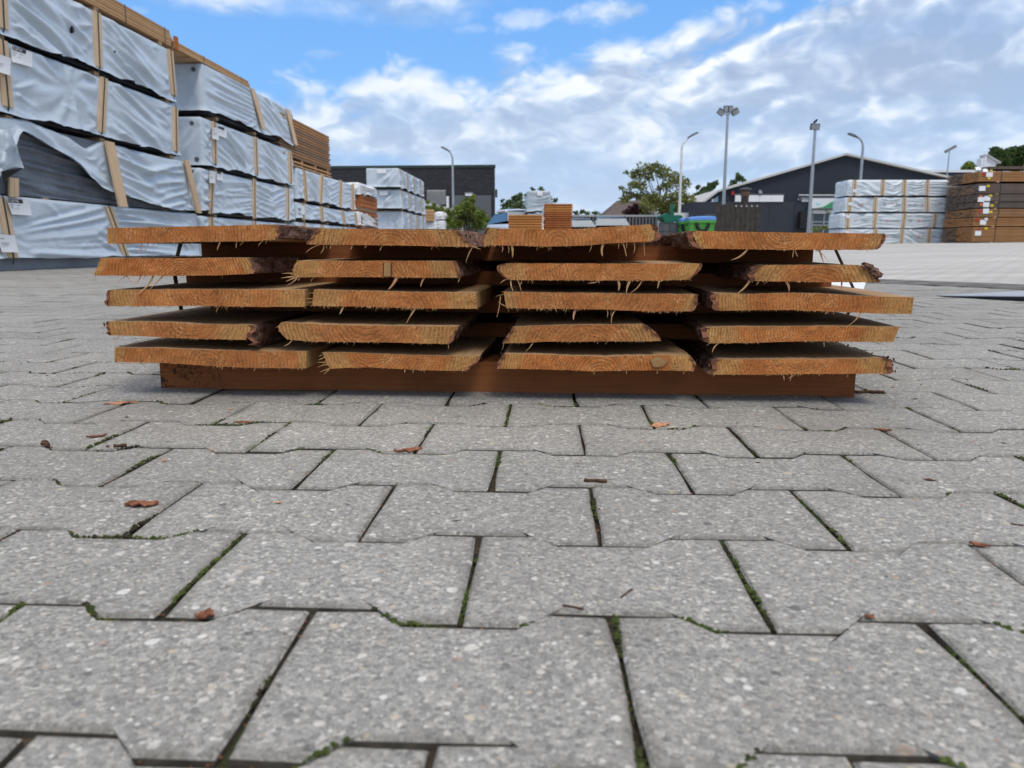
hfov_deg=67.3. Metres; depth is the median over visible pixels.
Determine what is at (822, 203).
signboard
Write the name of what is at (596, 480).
twig
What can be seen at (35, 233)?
wrapped timber pack
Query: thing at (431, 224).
wrapped bale
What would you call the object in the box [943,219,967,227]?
lumber pack
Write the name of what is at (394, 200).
wrapped timber pack
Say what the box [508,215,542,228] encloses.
lumber pack
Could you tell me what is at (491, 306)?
spacer batten
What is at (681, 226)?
waste container
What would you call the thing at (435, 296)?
board
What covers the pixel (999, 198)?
lumber pack
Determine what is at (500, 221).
parked car
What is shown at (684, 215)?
white wall
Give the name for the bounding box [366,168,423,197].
wrapped timber pack
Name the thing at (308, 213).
wrapped timber pack
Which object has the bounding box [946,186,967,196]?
lumber pack
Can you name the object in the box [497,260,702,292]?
board
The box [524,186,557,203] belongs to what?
wispy tree
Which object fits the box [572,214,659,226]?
metal fence
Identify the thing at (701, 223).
waste container
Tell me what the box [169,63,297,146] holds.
wrapped timber pack
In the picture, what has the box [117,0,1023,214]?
sky
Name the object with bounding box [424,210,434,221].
lumber pack
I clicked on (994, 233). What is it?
lumber pack
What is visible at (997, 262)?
yard
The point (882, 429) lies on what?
wood chip
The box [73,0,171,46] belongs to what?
lumber pack
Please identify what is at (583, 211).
wispy tree
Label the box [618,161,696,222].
airy tree
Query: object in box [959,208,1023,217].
lumber pack
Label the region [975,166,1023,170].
lumber pack
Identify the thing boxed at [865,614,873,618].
wood chip
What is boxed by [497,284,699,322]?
board
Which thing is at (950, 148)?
lamp post
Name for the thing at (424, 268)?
board
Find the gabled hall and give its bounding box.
[654,153,949,232]
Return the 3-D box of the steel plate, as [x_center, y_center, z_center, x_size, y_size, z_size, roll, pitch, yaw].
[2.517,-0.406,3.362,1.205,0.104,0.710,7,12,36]
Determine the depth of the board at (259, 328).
1.24 m
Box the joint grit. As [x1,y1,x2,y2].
[1,338,1016,767]
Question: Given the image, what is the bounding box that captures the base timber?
[159,354,855,396]
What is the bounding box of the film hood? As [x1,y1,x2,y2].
[344,182,376,197]
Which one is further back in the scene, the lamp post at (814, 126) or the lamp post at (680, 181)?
the lamp post at (680, 181)
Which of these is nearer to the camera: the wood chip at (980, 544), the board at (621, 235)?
the wood chip at (980, 544)
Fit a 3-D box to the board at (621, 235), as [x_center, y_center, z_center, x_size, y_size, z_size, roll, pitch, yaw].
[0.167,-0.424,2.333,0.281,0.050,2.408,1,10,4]
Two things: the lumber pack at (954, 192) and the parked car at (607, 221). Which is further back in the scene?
the parked car at (607, 221)
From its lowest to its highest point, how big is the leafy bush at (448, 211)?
2.682 m
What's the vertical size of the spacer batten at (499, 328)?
0.031 m
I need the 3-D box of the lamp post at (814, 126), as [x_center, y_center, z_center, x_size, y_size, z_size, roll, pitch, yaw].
[15.094,-10.092,38.818,0.453,5.888,0.248,0,10,0]
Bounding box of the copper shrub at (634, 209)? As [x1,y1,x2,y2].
[621,203,647,214]
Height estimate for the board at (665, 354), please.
0.032 m
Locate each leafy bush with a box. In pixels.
[425,200,456,228]
[447,194,491,231]
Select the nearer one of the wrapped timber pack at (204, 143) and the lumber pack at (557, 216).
the wrapped timber pack at (204, 143)
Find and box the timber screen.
[715,204,760,231]
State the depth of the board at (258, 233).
1.20 m
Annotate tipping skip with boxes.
[656,204,682,234]
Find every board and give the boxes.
[87,256,319,294]
[101,306,321,347]
[104,282,354,311]
[107,224,317,252]
[114,337,346,370]
[277,286,510,348]
[282,258,510,288]
[306,228,484,260]
[306,268,509,322]
[317,313,515,373]
[479,224,663,257]
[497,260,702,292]
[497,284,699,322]
[497,313,696,373]
[502,311,660,351]
[627,230,885,262]
[641,313,895,379]
[666,311,898,351]
[680,272,914,325]
[699,262,882,293]
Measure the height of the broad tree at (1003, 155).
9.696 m
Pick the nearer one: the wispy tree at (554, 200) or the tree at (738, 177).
the wispy tree at (554, 200)
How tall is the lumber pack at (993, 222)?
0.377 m
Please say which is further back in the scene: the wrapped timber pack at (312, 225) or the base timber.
the wrapped timber pack at (312, 225)
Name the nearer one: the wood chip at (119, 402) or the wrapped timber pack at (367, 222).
the wood chip at (119, 402)
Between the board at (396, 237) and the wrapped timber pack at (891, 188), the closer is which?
the board at (396, 237)
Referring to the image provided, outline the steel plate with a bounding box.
[937,291,1023,300]
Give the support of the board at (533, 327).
on the board at (665, 354)
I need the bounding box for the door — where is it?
[454,195,490,233]
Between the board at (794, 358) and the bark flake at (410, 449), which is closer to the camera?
the bark flake at (410, 449)
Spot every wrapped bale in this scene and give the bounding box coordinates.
[426,221,437,228]
[435,212,447,218]
[435,219,446,228]
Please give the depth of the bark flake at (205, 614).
0.51 m
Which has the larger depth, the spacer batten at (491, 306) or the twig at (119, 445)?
the spacer batten at (491, 306)
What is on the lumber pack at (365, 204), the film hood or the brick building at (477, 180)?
the film hood
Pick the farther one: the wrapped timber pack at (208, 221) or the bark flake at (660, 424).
the wrapped timber pack at (208, 221)
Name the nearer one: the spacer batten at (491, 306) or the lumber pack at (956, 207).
the spacer batten at (491, 306)
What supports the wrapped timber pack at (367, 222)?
on the yard
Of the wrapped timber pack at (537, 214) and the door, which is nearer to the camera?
the wrapped timber pack at (537, 214)
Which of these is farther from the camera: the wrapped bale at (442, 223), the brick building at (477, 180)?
the brick building at (477, 180)
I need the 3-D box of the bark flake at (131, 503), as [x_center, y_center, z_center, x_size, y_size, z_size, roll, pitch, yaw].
[-0.348,0.112,0.724,0.030,0.004,0.016,-2,10,-11]
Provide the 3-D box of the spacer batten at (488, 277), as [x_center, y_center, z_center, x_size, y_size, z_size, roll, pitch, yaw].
[-0.021,-0.202,1.464,1.209,0.034,0.057,1,10,4]
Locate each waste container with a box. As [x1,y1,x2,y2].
[677,218,684,232]
[684,216,715,230]
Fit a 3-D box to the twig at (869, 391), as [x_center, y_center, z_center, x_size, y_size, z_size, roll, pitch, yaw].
[0.591,0.013,1.279,0.054,0.006,0.010,0,10,0]
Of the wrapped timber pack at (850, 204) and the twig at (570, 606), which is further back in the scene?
the wrapped timber pack at (850, 204)
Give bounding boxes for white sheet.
[832,282,865,288]
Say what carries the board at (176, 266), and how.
on the board at (257, 294)
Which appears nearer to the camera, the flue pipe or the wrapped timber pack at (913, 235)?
the wrapped timber pack at (913, 235)
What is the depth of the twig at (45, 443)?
0.94 m
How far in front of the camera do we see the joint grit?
0.65 m
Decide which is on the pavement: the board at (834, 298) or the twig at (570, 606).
the twig at (570, 606)
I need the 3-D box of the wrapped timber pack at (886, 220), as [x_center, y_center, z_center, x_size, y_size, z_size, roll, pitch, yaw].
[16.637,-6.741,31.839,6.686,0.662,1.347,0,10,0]
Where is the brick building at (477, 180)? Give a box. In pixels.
[329,165,496,233]
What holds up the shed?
on the yard
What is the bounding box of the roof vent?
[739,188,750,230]
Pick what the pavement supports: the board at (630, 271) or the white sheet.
the white sheet
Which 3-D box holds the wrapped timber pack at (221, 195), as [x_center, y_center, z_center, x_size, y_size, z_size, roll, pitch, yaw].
[-5.433,-3.514,14.710,1.242,0.830,4.738,0,10,3]
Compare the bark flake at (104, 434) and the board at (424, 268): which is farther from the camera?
the board at (424, 268)
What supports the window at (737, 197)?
in the gabled hall
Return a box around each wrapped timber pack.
[0,0,176,102]
[0,36,180,158]
[0,117,201,212]
[0,194,200,270]
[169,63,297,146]
[173,117,294,187]
[182,168,294,223]
[197,216,292,255]
[286,222,356,228]
[287,167,355,210]
[292,202,357,226]
[348,211,377,226]
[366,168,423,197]
[376,189,425,215]
[377,211,425,228]
[523,191,552,212]
[527,213,544,225]
[828,213,959,228]
[829,228,958,243]
[832,196,950,212]
[834,179,960,197]
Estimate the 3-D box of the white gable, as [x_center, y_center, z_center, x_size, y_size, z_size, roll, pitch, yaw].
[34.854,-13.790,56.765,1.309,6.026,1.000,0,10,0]
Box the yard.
[813,242,1023,289]
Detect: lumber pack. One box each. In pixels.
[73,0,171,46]
[164,36,249,87]
[266,111,331,177]
[350,194,377,228]
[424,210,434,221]
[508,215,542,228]
[543,204,572,229]
[941,228,1023,242]
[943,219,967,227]
[944,204,969,210]
[945,211,964,218]
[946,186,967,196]
[946,196,963,204]
[947,174,1023,185]
[956,227,1023,242]
[957,217,1023,226]
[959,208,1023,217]
[960,194,1023,202]
[960,202,1023,208]
[962,170,1023,183]
[962,183,1023,194]
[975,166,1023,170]
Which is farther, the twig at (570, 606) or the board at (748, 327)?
the board at (748, 327)
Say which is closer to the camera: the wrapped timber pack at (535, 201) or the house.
the wrapped timber pack at (535, 201)
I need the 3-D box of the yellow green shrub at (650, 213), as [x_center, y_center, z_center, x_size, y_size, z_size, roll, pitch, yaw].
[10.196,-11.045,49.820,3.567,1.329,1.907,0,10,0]
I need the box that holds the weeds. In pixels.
[811,209,830,232]
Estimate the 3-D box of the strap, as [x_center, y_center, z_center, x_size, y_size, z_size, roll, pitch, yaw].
[-0.015,-0.151,1.435,1.265,0.273,0.014,1,10,4]
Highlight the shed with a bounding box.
[681,202,717,230]
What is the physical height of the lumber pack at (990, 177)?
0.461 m
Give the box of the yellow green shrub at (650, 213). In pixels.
[648,210,677,222]
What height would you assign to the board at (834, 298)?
0.049 m
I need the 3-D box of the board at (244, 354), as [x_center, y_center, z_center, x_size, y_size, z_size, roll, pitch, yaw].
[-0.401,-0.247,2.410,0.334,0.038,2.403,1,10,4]
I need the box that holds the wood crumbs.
[43,306,1006,609]
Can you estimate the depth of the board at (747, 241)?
1.14 m
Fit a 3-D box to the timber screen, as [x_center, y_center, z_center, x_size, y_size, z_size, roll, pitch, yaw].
[11.473,-8.121,39.169,2.275,2.036,0.150,0,10,0]
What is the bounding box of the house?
[602,200,665,214]
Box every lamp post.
[441,146,453,208]
[678,132,698,214]
[716,106,738,203]
[806,123,819,232]
[847,133,863,179]
[944,145,956,174]
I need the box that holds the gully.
[866,279,1023,288]
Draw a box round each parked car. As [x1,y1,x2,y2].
[486,209,543,228]
[571,218,595,228]
[594,216,629,227]
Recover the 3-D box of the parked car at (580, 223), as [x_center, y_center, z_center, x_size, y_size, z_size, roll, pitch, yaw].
[2.803,-6.549,33.369,1.761,1.289,4.200,0,10,-3]
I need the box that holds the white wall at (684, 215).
[674,213,688,221]
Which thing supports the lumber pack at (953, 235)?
on the yard
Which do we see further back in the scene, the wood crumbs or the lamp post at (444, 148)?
the lamp post at (444, 148)
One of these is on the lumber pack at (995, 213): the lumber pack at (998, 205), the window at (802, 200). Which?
the lumber pack at (998, 205)
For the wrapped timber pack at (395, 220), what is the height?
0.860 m
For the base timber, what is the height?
0.054 m
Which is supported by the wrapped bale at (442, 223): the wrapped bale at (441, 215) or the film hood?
the wrapped bale at (441, 215)
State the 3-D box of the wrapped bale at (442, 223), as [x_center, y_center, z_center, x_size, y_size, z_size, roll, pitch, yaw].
[-3.571,-7.989,38.588,0.618,0.521,1.020,0,10,0]
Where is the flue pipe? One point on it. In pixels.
(984, 161)
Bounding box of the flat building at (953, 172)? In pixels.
[925,170,974,175]
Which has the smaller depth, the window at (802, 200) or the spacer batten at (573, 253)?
the spacer batten at (573, 253)
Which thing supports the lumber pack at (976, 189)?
on the lumber pack at (999, 198)
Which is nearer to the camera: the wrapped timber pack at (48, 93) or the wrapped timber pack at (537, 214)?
the wrapped timber pack at (48, 93)
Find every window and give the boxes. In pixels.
[733,194,783,201]
[800,197,813,201]
[812,214,829,232]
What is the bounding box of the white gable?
[976,154,1000,171]
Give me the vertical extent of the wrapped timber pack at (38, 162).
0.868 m
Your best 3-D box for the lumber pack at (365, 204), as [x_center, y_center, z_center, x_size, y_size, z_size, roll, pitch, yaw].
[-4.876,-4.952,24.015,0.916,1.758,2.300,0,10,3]
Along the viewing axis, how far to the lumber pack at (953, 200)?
30.47 m
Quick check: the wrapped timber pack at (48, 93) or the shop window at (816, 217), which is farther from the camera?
the shop window at (816, 217)
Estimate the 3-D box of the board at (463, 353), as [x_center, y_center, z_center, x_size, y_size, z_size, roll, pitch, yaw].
[-0.095,-0.240,2.391,0.269,0.035,2.404,1,10,4]
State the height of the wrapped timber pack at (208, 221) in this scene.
0.790 m
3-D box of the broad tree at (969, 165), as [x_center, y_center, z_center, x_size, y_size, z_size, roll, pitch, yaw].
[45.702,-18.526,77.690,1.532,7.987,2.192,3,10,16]
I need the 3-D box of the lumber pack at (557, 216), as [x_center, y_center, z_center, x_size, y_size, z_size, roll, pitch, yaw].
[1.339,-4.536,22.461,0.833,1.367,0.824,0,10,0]
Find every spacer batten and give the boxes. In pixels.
[186,270,831,286]
[201,242,812,262]
[211,294,821,312]
[462,320,699,338]
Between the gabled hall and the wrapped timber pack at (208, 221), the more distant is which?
the gabled hall
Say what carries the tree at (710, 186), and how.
on the yard
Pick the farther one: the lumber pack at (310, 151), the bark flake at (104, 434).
the lumber pack at (310, 151)
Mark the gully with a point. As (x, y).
(971, 284)
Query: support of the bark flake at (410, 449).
on the pavement
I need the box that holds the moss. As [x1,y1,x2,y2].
[0,332,1023,767]
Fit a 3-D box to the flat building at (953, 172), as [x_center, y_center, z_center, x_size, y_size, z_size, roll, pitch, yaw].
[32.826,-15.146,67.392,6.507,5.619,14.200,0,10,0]
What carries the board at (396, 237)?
on the board at (424, 268)
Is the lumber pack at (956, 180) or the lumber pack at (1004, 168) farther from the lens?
the lumber pack at (956, 180)
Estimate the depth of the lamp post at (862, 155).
44.33 m
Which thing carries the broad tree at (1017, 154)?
on the yard
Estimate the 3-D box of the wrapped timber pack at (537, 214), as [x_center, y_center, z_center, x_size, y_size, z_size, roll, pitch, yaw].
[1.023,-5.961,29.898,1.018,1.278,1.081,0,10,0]
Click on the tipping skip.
(669, 222)
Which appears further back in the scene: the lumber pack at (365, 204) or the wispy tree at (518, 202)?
the wispy tree at (518, 202)
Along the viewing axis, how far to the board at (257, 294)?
1.22 m
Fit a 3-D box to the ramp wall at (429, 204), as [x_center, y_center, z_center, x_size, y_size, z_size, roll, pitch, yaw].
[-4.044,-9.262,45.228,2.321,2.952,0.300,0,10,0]
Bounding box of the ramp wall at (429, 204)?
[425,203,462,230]
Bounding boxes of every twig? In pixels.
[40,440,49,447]
[113,443,126,447]
[562,604,583,609]
[584,478,606,482]
[854,390,884,392]
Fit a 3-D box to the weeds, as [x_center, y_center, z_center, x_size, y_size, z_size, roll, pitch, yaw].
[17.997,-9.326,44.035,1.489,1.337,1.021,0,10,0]
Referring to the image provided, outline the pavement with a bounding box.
[0,267,1023,767]
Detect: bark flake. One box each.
[86,433,106,436]
[124,500,158,506]
[194,607,214,620]
[394,447,421,452]
[650,422,669,427]
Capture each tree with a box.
[496,192,525,213]
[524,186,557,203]
[572,209,602,214]
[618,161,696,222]
[694,180,719,194]
[728,172,746,185]
[960,161,975,172]
[988,146,1012,171]
[1005,145,1023,171]
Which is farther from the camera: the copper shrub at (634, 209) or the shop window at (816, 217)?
the copper shrub at (634, 209)
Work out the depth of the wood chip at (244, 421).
1.06 m
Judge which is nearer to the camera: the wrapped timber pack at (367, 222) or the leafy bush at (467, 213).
the wrapped timber pack at (367, 222)
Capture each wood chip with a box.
[103,401,137,404]
[233,420,253,422]
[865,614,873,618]
[874,428,891,430]
[969,541,989,546]
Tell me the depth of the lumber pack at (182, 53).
12.29 m
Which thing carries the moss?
on the pavement
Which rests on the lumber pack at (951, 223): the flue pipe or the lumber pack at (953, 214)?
the lumber pack at (953, 214)
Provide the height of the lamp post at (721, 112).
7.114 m
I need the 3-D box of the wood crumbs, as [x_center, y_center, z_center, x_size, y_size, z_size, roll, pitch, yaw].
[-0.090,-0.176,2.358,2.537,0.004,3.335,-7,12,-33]
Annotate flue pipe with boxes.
[982,154,987,171]
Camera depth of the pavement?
0.59 m
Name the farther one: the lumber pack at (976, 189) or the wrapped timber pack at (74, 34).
the lumber pack at (976, 189)
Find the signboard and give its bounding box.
[812,198,836,209]
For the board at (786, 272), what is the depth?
1.15 m
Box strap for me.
[173,228,854,342]
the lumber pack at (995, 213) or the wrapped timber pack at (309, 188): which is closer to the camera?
the wrapped timber pack at (309, 188)
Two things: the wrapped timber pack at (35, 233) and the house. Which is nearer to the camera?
the wrapped timber pack at (35, 233)

